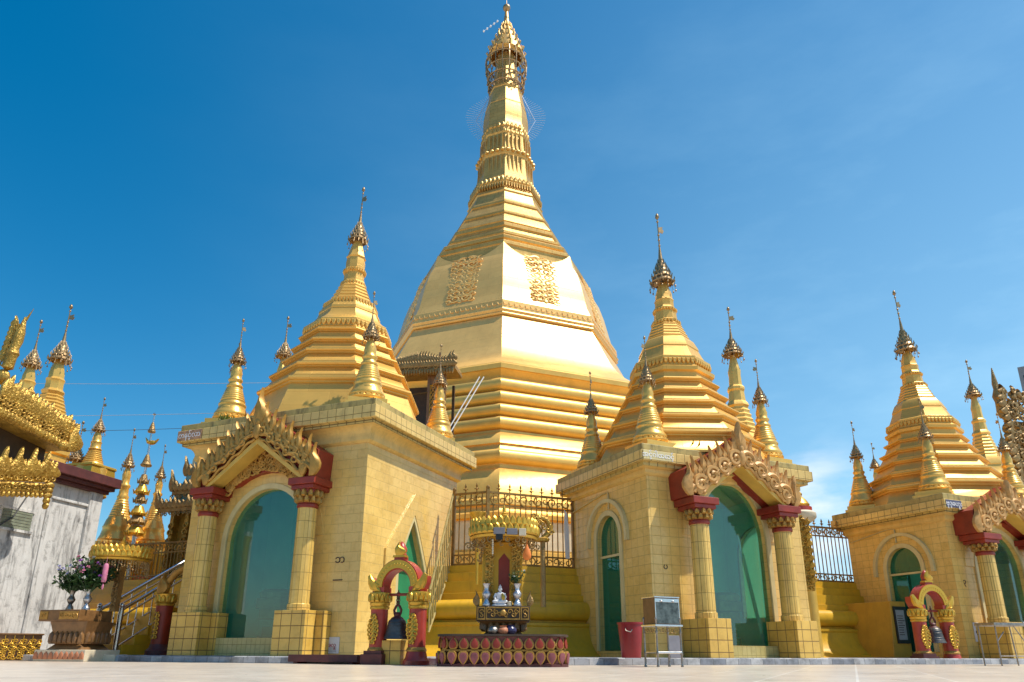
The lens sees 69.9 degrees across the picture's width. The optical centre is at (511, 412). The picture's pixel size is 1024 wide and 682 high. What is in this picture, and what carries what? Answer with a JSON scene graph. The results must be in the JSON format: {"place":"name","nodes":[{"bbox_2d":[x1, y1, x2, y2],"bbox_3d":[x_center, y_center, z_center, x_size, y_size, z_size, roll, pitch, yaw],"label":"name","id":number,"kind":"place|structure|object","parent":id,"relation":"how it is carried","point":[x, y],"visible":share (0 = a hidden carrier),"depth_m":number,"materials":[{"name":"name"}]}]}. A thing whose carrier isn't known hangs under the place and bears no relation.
{"place":"outdoors","nodes":[
{"label":"outdoors","id":0,"kind":"place"},
{"bbox_2d":[86,428,181,430],"bbox_3d":[-9.919,0.363,20.917,6.800,0.940,0.013,6,-19,-16],"label":"overhead cable","id":1,"kind":"object","parent":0,"point":[141,429],"visible":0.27,"depth_m":20.73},
{"bbox_2d":[14,382,270,383],"bbox_3d":[-11.109,-0.935,22.394,9.305,0.833,0.013,4,-19,-12],"label":"overhead cable","id":2,"kind":"object","parent":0,"point":[183,383],"visible":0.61,"depth_m":22.72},
{"bbox_2d":[79,413,209,415],"bbox_3d":[-11.354,0.014,22.082,8.372,0.867,0.013,5,-19,-13],"label":"overhead cable","id":3,"kind":"object","parent":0,"point":[149,414],"visible":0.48,"depth_m":22.04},
{"bbox_2d":[395,350,461,437],"bbox_3d":[-3.499,-0.718,29.154,3.099,3.104,1.840,-3,-18,9],"label":"hoist car","id":4,"kind":"object","parent":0,"point":[421,366],"visible":0.61,"depth_m":28.69,"materials":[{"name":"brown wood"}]},
{"bbox_2d":[451,376,483,431],"bbox_3d":[-1.695,-0.366,28.116,1.444,2.515,0.048,12,-22,-33],"label":"hoist rail","id":5,"kind":"object","parent":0,"point":[467,404],"visible":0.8,"depth_m":28.07,"materials":[{"name":"white metal"}]},
{"bbox_2d":[0,660,1023,681],"bbox_3d":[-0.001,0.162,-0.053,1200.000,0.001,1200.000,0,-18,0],"label":"floor","id":6,"kind":"structure","parent":0,"point":[43,671],"depth_m":6.63,"materials":[{"name":"stone"}]},
{"bbox_2d":[0,633,44,660],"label":"carved low wall","id":7,"kind":"structure","parent":6,"relation":"on","point":[15,646],"depth_m":14.26,"materials":[{"name":"gold wood"}]},
{"bbox_2d":[0,375,121,649],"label":"weathered building","id":8,"kind":"structure","parent":6,"relation":"on","point":[50,509],"depth_m":15.08,"materials":[{"name":"white paint"}]},
{"bbox_2d":[0,309,33,384],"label":"gable finial","id":9,"kind":"object","parent":8,"relation":"on","point":[12,344],"visible":0.98,"depth_m":15.11,"materials":[{"name":"gold metal"}]},
{"bbox_2d":[0,505,35,533],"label":"window","id":10,"kind":"structure","parent":8,"relation":"in","point":[7,508],"depth_m":15.04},
{"bbox_2d":[19,320,43,394],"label":"roof spire","id":11,"kind":"structure","parent":8,"relation":"on","point":[31,363],"depth_m":18.79,"materials":[{"name":"gold metal"}]},
{"bbox_2d":[39,304,74,463],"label":"roof spire","id":12,"kind":"structure","parent":8,"relation":"on","point":[52,391],"depth_m":19.71,"materials":[{"name":"gold metal"}]},
{"bbox_2d":[67,462,116,477],"bbox_3d":[-10.312,1.508,17.910,0.790,0.420,0.790,-4,-19,14],"label":"spire pedestal","id":13,"kind":"object","parent":8,"relation":"on","point":[92,466],"visible":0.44,"depth_m":17.64,"materials":[{"name":"yellow metal"}]},
{"bbox_2d":[65,421,85,462],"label":"roof spire","id":14,"kind":"structure","parent":13,"relation":"on","point":[76,457],"depth_m":17.98,"materials":[{"name":"gold metal"}]},
{"bbox_2d":[75,398,107,498],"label":"roof spire","id":15,"kind":"structure","parent":13,"relation":"on","point":[94,453],"depth_m":18.04,"materials":[{"name":"gold metal"}]},
{"bbox_2d":[32,609,119,661],"bbox_3d":[-8.034,4.130,13.575,1.170,0.898,0.864,-4,-19,13],"label":"offering table","id":16,"kind":"object","parent":6,"relation":"on","point":[78,635],"visible":0.97,"depth_m":13.29,"materials":[{"name":"brown wood"}]},
{"bbox_2d":[65,590,75,609],"bbox_3d":[-8.227,3.497,13.660,0.151,0.355,0.151,0,-18,0],"label":"metal vase","id":17,"kind":"object","parent":16,"relation":"on","point":[71,599],"visible":0.96,"depth_m":13.62,"materials":[{"name":"metal"}]},
{"bbox_2d":[51,564,87,593],"bbox_3d":[-8.220,3.102,13.749,0.674,0.571,0.688,-11,-21,30],"label":"bouquet","id":18,"kind":"object","parent":17,"relation":"in","point":[68,585],"visible":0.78,"depth_m":13.65,"materials":[{"name":"green plant"}]},
{"bbox_2d":[82,589,91,609],"bbox_3d":[-7.907,3.481,13.634,0.158,0.373,0.159,0,-18,0],"label":"metal vase","id":19,"kind":"object","parent":16,"relation":"on","point":[87,599],"visible":0.98,"depth_m":13.59,"materials":[{"name":"silver metal"}]},
{"bbox_2d":[69,556,114,591],"bbox_3d":[-7.870,3.025,13.777,0.783,0.698,0.811,0,-18,0],"label":"bouquet","id":20,"kind":"object","parent":19,"relation":"in","point":[95,582],"visible":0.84,"depth_m":13.64,"materials":[{"name":"green plant"}]},
{"bbox_2d":[88,536,153,611],"bbox_3d":[-7.616,3.096,14.182,1.133,1.450,1.132,-4,-19,11],"label":"umbrella","id":21,"kind":"object","parent":16,"relation":"on","point":[123,551],"visible":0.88,"depth_m":13.98,"materials":[{"name":"brown metal"}]},
{"bbox_2d":[74,555,126,586],"bbox_3d":[-7.939,3.051,14.074,0.916,0.574,0.874,0,-18,0],"label":"bouquet","id":22,"kind":"object","parent":21,"relation":"hanging from","point":[110,578],"visible":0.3,"depth_m":13.95,"materials":[{"name":"green plant"}]},
{"bbox_2d":[101,558,108,589],"bbox_3d":[-7.555,2.978,13.589,0.090,0.600,0.090,0,-18,0],"label":"pink garland","id":23,"kind":"object","parent":21,"relation":"hanging from","point":[105,572],"visible":1,"depth_m":13.56,"materials":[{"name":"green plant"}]},
{"bbox_2d":[103,655,116,661],"bbox_3d":[-7.644,4.534,13.552,0.900,0.120,0.350,-3,-18,9],"label":"stone step","id":24,"kind":"object","parent":6,"relation":"on","point":[110,658],"visible":0.3,"depth_m":13.33,"materials":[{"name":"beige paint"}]},
{"bbox_2d":[104,591,179,654],"bbox_3d":[-7.242,4.454,15.725,0.720,1.630,3.100,-7,-20,21],"label":"side stair","id":25,"kind":"object","parent":6,"relation":"on","point":[138,644],"visible":0.2,"depth_m":14.59,"materials":[{"name":"paint"}]},
{"bbox_2d":[96,560,184,636],"bbox_3d":[-7.661,3.926,15.597,0.105,2.550,2.560,-7,-20,21],"label":"stair handrail","id":26,"kind":"object","parent":25,"relation":"attached to","point":[100,606],"visible":0.44,"depth_m":15.29,"materials":[{"name":"metal"}]},
{"bbox_2d":[112,573,182,649],"bbox_3d":[-7.106,3.857,15.379,0.105,2.550,2.560,-7,-20,21],"label":"stair handrail","id":27,"kind":"object","parent":25,"relation":"attached to","point":[116,644],"visible":0.42,"depth_m":14.32,"materials":[{"name":"metal"}]},
{"bbox_2d":[288,654,359,663],"bbox_3d":[-2.901,3.878,11.527,1.330,0.139,0.300,-8,-20,23],"label":"bench","id":28,"kind":"object","parent":6,"relation":"on","point":[305,658],"visible":0.8,"depth_m":11.40,"materials":[{"name":"red paint"}]},
{"bbox_2d":[382,640,407,664],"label":"tiled block","id":29,"kind":"structure","parent":6,"relation":"on","point":[394,651],"depth_m":10.96,"materials":[{"name":"yellow tile"}]},
{"bbox_2d":[360,542,430,664],"bbox_3d":[-1.721,2.888,11.204,1.046,1.830,0.394,-6,-19,19],"label":"bell frame","id":30,"kind":"object","parent":6,"relation":"on","point":[417,595],"visible":0.98,"depth_m":11.05,"materials":[{"name":"red paint"}]},
{"bbox_2d":[383,590,406,638],"bbox_3d":[-1.743,3.064,11.148,0.390,0.720,0.390,-8,-20,25],"label":"bronze bell","id":31,"kind":"object","parent":30,"relation":"hanging from","point":[396,626],"visible":0.94,"depth_m":10.98,"materials":[{"name":"black metal"}]},
{"bbox_2d":[436,505,569,666],"bbox_3d":[-0.121,2.447,10.543,1.820,2.268,1.391,0,-18,0],"label":"offering shrine","id":32,"kind":"object","parent":6,"relation":"on","point":[512,536],"visible":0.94,"depth_m":10.08,"materials":[{"name":"gold paint"}]},
{"bbox_2d":[482,583,490,605],"bbox_3d":[-0.357,2.546,10.247,0.130,0.305,0.130,0,-18,0],"label":"silver vase","id":33,"kind":"object","parent":32,"relation":"on","point":[486,594],"visible":0.98,"depth_m":10.21,"materials":[{"name":"white ceramic"}]},
{"bbox_2d":[487,625,497,633],"bbox_3d":[-0.253,2.921,9.861,0.156,0.112,0.154,0,-18,0],"label":"metal bowl","id":34,"kind":"object","parent":32,"relation":"on","point":[492,629],"visible":0.94,"depth_m":9.81,"materials":[{"name":"metal"}]},
{"bbox_2d":[492,585,507,605],"bbox_3d":[-0.167,2.554,10.255,0.240,0.297,0.192,0,-18,0],"label":"seated statuette","id":35,"kind":"object","parent":32,"relation":"on","point":[500,597],"visible":0.99,"depth_m":10.18,"materials":[{"name":"white ceramic"}]},
{"bbox_2d":[498,626,507,633],"bbox_3d":[-0.118,2.920,9.851,0.153,0.110,0.151,0,-18,0],"label":"clay pot","id":36,"kind":"object","parent":32,"relation":"on","point":[502,629],"visible":0.96,"depth_m":9.79,"materials":[{"name":"ceramic"}]},
{"bbox_2d":[507,625,516,633],"bbox_3d":[-0.018,2.927,9.890,0.170,0.122,0.167,0,-18,0],"label":"glazed jar","id":37,"kind":"object","parent":32,"relation":"on","point":[512,629],"visible":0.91,"depth_m":9.83,"materials":[{"name":"blue ceramic"}]},
{"bbox_2d":[513,583,521,605],"bbox_3d":[0.073,2.548,10.247,0.130,0.305,0.130,0,-18,0],"label":"silver vase","id":38,"kind":"object","parent":32,"relation":"on","point":[517,593],"visible":0.98,"depth_m":10.21,"materials":[{"name":"white ceramic"}]},
{"bbox_2d":[508,569,525,583],"bbox_3d":[0.073,2.315,10.311,0.257,0.213,0.267,0,-18,0],"label":"leaf sprig","id":39,"kind":"object","parent":38,"relation":"in","point":[515,578],"visible":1,"depth_m":10.31,"materials":[{"name":"green plant"}]},
{"bbox_2d":[523,544,530,559],"bbox_3d":[0.211,1.919,10.295,0.120,0.300,0.072,0,-18,0],"label":"orange bag","id":40,"kind":"object","parent":32,"relation":"hanging from","point":[526,554],"visible":1,"depth_m":10.25,"materials":[{"name":"fabric"}]},
{"bbox_2d":[21,655,1023,664],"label":"kerb","id":41,"kind":"structure","parent":6,"relation":"on","point":[582,660],"depth_m":12.68,"materials":[{"name":"stone"}]},
{"bbox_2d":[144,564,183,654],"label":"flower column","id":42,"kind":"structure","parent":41,"relation":"on","point":[165,600],"depth_m":14.26,"materials":[{"name":"red paint"}]},
{"bbox_2d":[154,456,196,578],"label":"carved pavilion","id":43,"kind":"structure","parent":41,"relation":"on","point":[178,506],"depth_m":18.98,"materials":[{"name":"gold metal"}]},
{"bbox_2d":[192,365,242,465],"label":"gilded spire","id":44,"kind":"structure","parent":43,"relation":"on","point":[193,461],"depth_m":21.44,"materials":[{"name":"gold metal"}]},
{"bbox_2d":[274,316,291,371],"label":"gilded spire","id":45,"kind":"structure","parent":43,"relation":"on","point":[284,352],"depth_m":20.69,"materials":[{"name":"gold metal"}]},
{"bbox_2d":[167,187,475,655],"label":"shrine hall","id":46,"kind":"structure","parent":41,"relation":"on","point":[330,469],"depth_m":14.07,"materials":[{"name":"yellow tile"}]},
{"bbox_2d":[218,414,234,419],"bbox_3d":[-5.760,0.095,14.819,0.370,0.150,0.218,0,-18,0],"label":"weed tuft","id":47,"kind":"object","parent":46,"relation":"on","point":[224,417],"visible":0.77,"depth_m":14.77,"materials":[{"name":"green plant"}]},
{"bbox_2d":[395,517,426,623],"bbox_3d":[-2.019,3.099,14.366,0.145,2.160,1.200,-7,-20,22],"label":"side door","id":48,"kind":"structure","parent":46,"relation":"in","point":[402,579],"depth_m":14.39,"materials":[{"name":"green paint"}]},
{"bbox_2d":[89,564,934,657],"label":"stepped plinth","id":49,"kind":"structure","parent":41,"relation":"on","point":[565,610],"depth_m":15.01,"materials":[{"name":"paint"}]},
{"bbox_2d":[95,428,135,579],"bbox_3d":[-11.097,2.911,20.711,1.372,5.194,1.372,0,-18,0],"label":"gold pagoda","id":50,"kind":"object","parent":49,"relation":"on","point":[114,526],"visible":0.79,"depth_m":20.49,"materials":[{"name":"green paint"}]},
{"bbox_2d":[123,413,158,579],"bbox_3d":[-10.364,2.305,20.491,0.582,4.883,0.596,0,-18,0],"label":"banner mast","id":51,"kind":"object","parent":49,"relation":"on","point":[136,521],"visible":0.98,"depth_m":20.35,"materials":[{"name":"metal"}]},
{"bbox_2d":[102,540,186,579],"bbox_3d":[-9.412,3.776,18.624,3.130,1.170,0.090,-7,-20,21],"label":"iron fence","id":52,"kind":"object","parent":49,"relation":"on","point":[160,546],"visible":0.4,"depth_m":18.42,"materials":[{"name":"gold metal"}]},
{"bbox_2d":[133,444,166,579],"bbox_3d":[-10.415,3.106,21.279,1.204,4.558,1.204,0,-18,0],"label":"gold pagoda","id":53,"kind":"object","parent":49,"relation":"on","point":[153,527],"visible":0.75,"depth_m":20.97,"materials":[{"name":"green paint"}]},
{"bbox_2d":[428,494,453,632],"bbox_3d":[-1.438,2.998,14.935,0.052,2.874,0.865,-8,-20,23],"label":"slatted railing","id":54,"kind":"object","parent":49,"relation":"on","point":[435,585],"visible":1,"depth_m":14.88,"materials":[{"name":"gold metal"}]},
{"bbox_2d":[470,511,485,584],"bbox_3d":[-0.671,2.611,14.193,0.340,1.400,0.331,0,-18,0],"label":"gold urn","id":55,"kind":"object","parent":49,"relation":"on","point":[477,514],"visible":0.45,"depth_m":14.14,"materials":[{"name":"yellow metal"}]},
{"bbox_2d":[392,0,629,566],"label":"great stupa","id":56,"kind":"object","parent":49,"relation":"on","point":[504,304],"visible":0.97,"depth_m":37.25,"materials":[{"name":"gold paint"}]},
{"bbox_2d":[451,376,479,424],"bbox_3d":[-1.851,-0.366,28.115,1.424,2.515,0.048,13,-22,-33],"label":"hoist rail","id":57,"kind":"object","parent":56,"relation":"attached to","point":[465,400],"visible":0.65,"depth_m":28.17,"materials":[{"name":"white metal"}]},
{"bbox_2d":[450,483,574,568],"bbox_3d":[0.107,2.392,15.556,2.741,1.764,0.515,3,-18,-10],"label":"iron fence","id":58,"kind":"object","parent":49,"relation":"on","point":[488,504],"visible":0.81,"depth_m":15.59,"materials":[{"name":"gold metal"}]},
{"bbox_2d":[564,510,569,558],"bbox_3d":[1.169,2.585,15.622,0.120,1.034,0.024,10,-21,-27],"label":"board strip","id":59,"kind":"object","parent":58,"relation":"attached to","point":[566,538],"visible":1,"depth_m":15.59,"materials":[{"name":"white paper"}]},
{"bbox_2d":[540,541,545,606],"bbox_3d":[0.591,3.059,13.942,0.092,1.233,0.092,-7,-20,21],"label":"carving post","id":60,"kind":"object","parent":49,"relation":"on","point":[543,573],"visible":1,"depth_m":13.91,"materials":[{"name":"brown metal"}]},
{"bbox_2d":[531,513,554,541],"bbox_3d":[0.587,2.228,14.213,0.491,0.534,0.280,6,-19,-16],"label":"scroll carving","id":61,"kind":"object","parent":60,"relation":"on","point":[544,520],"visible":0.87,"depth_m":14.17,"materials":[{"name":"gold metal"}]},
{"bbox_2d":[721,307,755,436],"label":"gilded spire","id":62,"kind":"structure","parent":49,"relation":"on","point":[732,351],"depth_m":19.70,"materials":[{"name":"gold metal"}]},
{"bbox_2d":[809,519,853,582],"bbox_3d":[8.177,3.515,18.645,1.647,1.622,0.090,8,-20,-21],"label":"iron fence","id":63,"kind":"object","parent":49,"relation":"on","point":[832,531],"visible":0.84,"depth_m":18.60,"materials":[{"name":"black metal"}]},
{"bbox_2d":[869,443,879,478],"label":"gilded spire","id":64,"kind":"structure","parent":49,"relation":"on","point":[874,465],"depth_m":24.64,"materials":[{"name":"gold metal"}]},
{"bbox_2d":[964,360,1002,478],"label":"gilded spire","id":65,"kind":"structure","parent":49,"relation":"on","point":[983,443],"depth_m":21.38,"materials":[{"name":"gold metal"}]},
{"bbox_2d":[555,213,820,657],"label":"shrine hall","id":66,"kind":"structure","parent":41,"relation":"on","point":[664,506],"depth_m":14.35,"materials":[{"name":"yellow tile"}]},
{"bbox_2d":[594,510,625,650],"bbox_3d":[1.958,3.268,14.412,0.145,2.700,1.040,8,-20,-23],"label":"side door","id":67,"kind":"structure","parent":66,"relation":"in","point":[612,540],"depth_m":14.48,"materials":[{"name":"green glass"}]},
{"bbox_2d":[737,534,765,645],"bbox_3d":[4.764,3.495,14.583,0.397,2.168,0.067,3,-18,-8],"label":"leaning pole","id":68,"kind":"object","parent":66,"relation":"in","point":[753,599],"visible":1,"depth_m":14.52,"materials":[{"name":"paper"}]},
{"bbox_2d":[742,528,765,618],"bbox_3d":[5.358,3.388,15.638,0.015,1.896,1.200,8,-20,-23],"label":"side window","id":69,"kind":"structure","parent":66,"relation":"in","point":[750,548],"depth_m":15.87,"materials":[{"name":"teal glass"}]},
{"bbox_2d":[798,515,817,590],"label":"carved wing","id":70,"kind":"structure","parent":66,"relation":"attached to","point":[809,563],"depth_m":15.97,"materials":[{"name":"gold metal"}]},
{"bbox_2d":[798,491,823,657],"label":"capped pillar","id":71,"kind":"structure","parent":41,"relation":"on","point":[807,511],"depth_m":16.67,"materials":[{"name":"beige paint"}]},
{"bbox_2d":[845,601,912,657],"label":"ochre block","id":72,"kind":"structure","parent":41,"relation":"on","point":[882,627],"depth_m":16.98,"materials":[{"name":"yellow paint"}]},
{"bbox_2d":[830,290,1023,658],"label":"shrine hall","id":73,"kind":"structure","parent":41,"relation":"on","point":[939,500],"depth_m":17.41,"materials":[{"name":"yellow tile"}]},
{"bbox_2d":[883,543,939,651],"bbox_3d":[9.315,4.299,17.136,0.155,2.460,1.120,8,-20,-22],"label":"side door","id":74,"kind":"structure","parent":73,"relation":"in","point":[907,560],"depth_m":17.40,"materials":[{"name":"green glass"}]},
{"bbox_2d":[617,622,642,657],"bbox_3d":[1.858,3.554,11.457,0.410,0.530,0.428,0,-18,0],"label":"waste bin","id":75,"kind":"object","parent":6,"relation":"on","point":[630,635],"visible":0.99,"depth_m":11.34,"materials":[{"name":"red plastic"}]},
{"bbox_2d":[641,616,683,666],"bbox_3d":[2.112,3.206,10.265,0.460,0.670,0.360,8,-20,-23],"label":"steel stand","id":76,"kind":"object","parent":6,"relation":"on","point":[657,652],"visible":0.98,"depth_m":10.20,"materials":[{"name":"silver metal"}]},
{"bbox_2d":[641,596,679,624],"bbox_3d":[2.117,2.810,10.388,0.424,0.378,0.339,8,-20,-23],"label":"donation box","id":77,"kind":"object","parent":76,"relation":"on","point":[663,609],"visible":1,"depth_m":10.27,"materials":[{"name":"silver metal"}]},
{"bbox_2d":[669,636,680,657],"bbox_3d":[2.539,3.647,11.420,0.200,0.340,0.021,4,-31,-11],"label":"leaning board","id":78,"kind":"object","parent":6,"relation":"on","point":[674,643],"visible":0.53,"depth_m":11.42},
{"bbox_2d":[905,570,961,657],"bbox_3d":[8.470,4.102,14.770,1.046,1.830,0.394,5,-19,-13],"label":"bell frame","id":79,"kind":"object","parent":6,"relation":"on","point":[943,611],"visible":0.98,"depth_m":14.65,"materials":[{"name":"red paint"}]},
{"bbox_2d":[928,606,946,642],"bbox_3d":[8.463,4.249,14.720,0.390,0.720,0.390,5,-19,-13],"label":"bronze bell","id":80,"kind":"object","parent":79,"relation":"hanging from","point":[935,631],"visible":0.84,"depth_m":14.55,"materials":[{"name":"grey metal"}]},
{"bbox_2d":[974,622,1023,665],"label":"side table","id":81,"kind":"object","parent":6,"relation":"on","point":[996,624],"visible":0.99,"depth_m":12.71,"materials":[{"name":"metal"}]},
{"bbox_2d":[0,0,1023,580],"label":"sky","id":82,"kind":"structure","parent":0,"point":[174,173],"materials":[{"name":"blue"}]},
{"bbox_2d":[991,368,1023,483],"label":"carved roof","id":83,"kind":"structure","parent":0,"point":[1008,409],"depth_m":22.57,"materials":[{"name":"gold metal"}]},
{"bbox_2d":[1017,366,1023,390],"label":"office tower","id":84,"kind":"structure","parent":0,"point":[1021,372],"depth_m":171.12,"materials":[{"name":"grey concrete"}]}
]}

